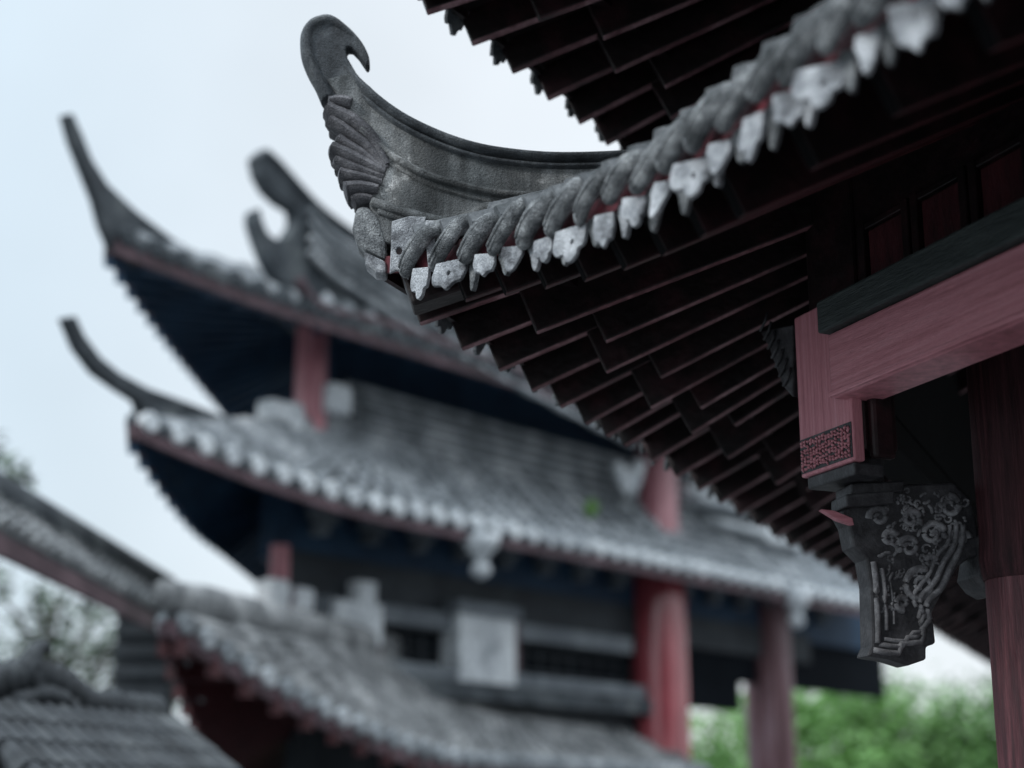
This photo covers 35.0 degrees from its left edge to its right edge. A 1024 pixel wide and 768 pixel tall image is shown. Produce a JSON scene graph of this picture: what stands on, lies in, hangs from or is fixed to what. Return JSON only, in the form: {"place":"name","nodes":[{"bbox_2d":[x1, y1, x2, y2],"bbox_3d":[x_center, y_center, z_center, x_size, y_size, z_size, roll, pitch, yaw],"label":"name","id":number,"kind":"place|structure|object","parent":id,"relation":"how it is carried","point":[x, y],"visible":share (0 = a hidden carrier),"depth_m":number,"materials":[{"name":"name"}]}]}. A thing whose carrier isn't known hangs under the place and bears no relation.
{"place":"outdoors","nodes":[
{"label":"outdoors","id":0,"kind":"place"},
{"bbox_2d":[0,431,38,488],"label":"dark leaf tree","id":1,"kind":"object","parent":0,"point":[6,461],"visible":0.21,"depth_m":19.35,"materials":[{"name":"green plant"}]},
{"bbox_2d":[0,564,187,717],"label":"leafy tree","id":2,"kind":"object","parent":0,"point":[56,641],"visible":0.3,"depth_m":26.51,"materials":[{"name":"green plant"}]},
{"bbox_2d":[0,639,239,767],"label":"tiled roof","id":3,"kind":"structure","parent":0,"point":[56,715],"depth_m":9.13,"materials":[{"name":"tile"}]},
{"bbox_2d":[58,114,884,767],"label":"temple hall","id":4,"kind":"structure","parent":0,"point":[368,484],"depth_m":17.32,"materials":[{"name":"grey tile"}]},
{"bbox_2d":[0,471,175,714],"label":"gate roof","id":5,"kind":"structure","parent":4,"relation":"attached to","point":[44,538],"depth_m":13.89,"materials":[{"name":"grey tile"}]},
{"bbox_2d":[383,626,435,664],"bbox_3d":[-1.494,2.694,17.050,0.060,0.546,2.008,-12,-19,38],"label":"window","id":6,"kind":"structure","parent":4,"relation":"in","point":[410,639],"depth_m":17.55,"materials":[{"name":"black glass"}]},
{"bbox_2d":[520,643,630,684],"bbox_3d":[0.651,3.254,19.547,0.060,0.724,2.614,-12,-19,38],"label":"window","id":7,"kind":"structure","parent":4,"relation":"in","point":[530,661],"depth_m":19.60,"materials":[{"name":"black glass"}]},
{"bbox_2d":[581,497,599,516],"bbox_3d":[0.943,1.509,19.489,0.248,0.272,0.175,0,-15,0],"label":"weed","id":8,"kind":"object","parent":4,"relation":"on","point":[591,510],"visible":1,"depth_m":19.47,"materials":[{"name":"green plant"}]},
{"bbox_2d":[688,676,740,711],"bbox_3d":[2.661,4.118,21.715,0.100,0.459,1.301,-12,-19,38],"label":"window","id":9,"kind":"structure","parent":4,"relation":"in","point":[704,693],"depth_m":21.67,"materials":[{"name":"black glass"}]},
{"bbox_2d":[0,0,994,767],"label":"sky","id":10,"kind":"structure","parent":0,"point":[171,101],"materials":[{"name":"white"}]},
{"bbox_2d":[300,0,1023,767],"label":"pavilion","id":11,"kind":"structure","parent":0,"point":[762,266],"depth_m":5.02,"materials":[{"name":"wood"}]},
{"bbox_2d":[689,690,798,767],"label":"leafy tree","id":12,"kind":"object","parent":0,"point":[721,743],"visible":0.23,"depth_m":34.56,"materials":[{"name":"green plant"}]},
{"bbox_2d":[691,686,928,767],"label":"leafy tree","id":13,"kind":"object","parent":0,"point":[812,713],"visible":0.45,"depth_m":28.67,"materials":[{"name":"green plant"}]},
{"bbox_2d":[794,658,995,767],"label":"leafy tree","id":14,"kind":"object","parent":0,"point":[876,709],"visible":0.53,"depth_m":32.43,"materials":[{"name":"green plant"}]},
{"bbox_2d":[869,671,995,767],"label":"leafy tree","id":15,"kind":"object","parent":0,"point":[961,694],"visible":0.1,"depth_m":36.67,"materials":[{"name":"green plant"}]},
{"bbox_2d":[882,669,997,767],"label":"leafy tree","id":16,"kind":"object","parent":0,"point":[987,735],"visible":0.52,"depth_m":32.53,"materials":[{"name":"green plant"}]}
]}

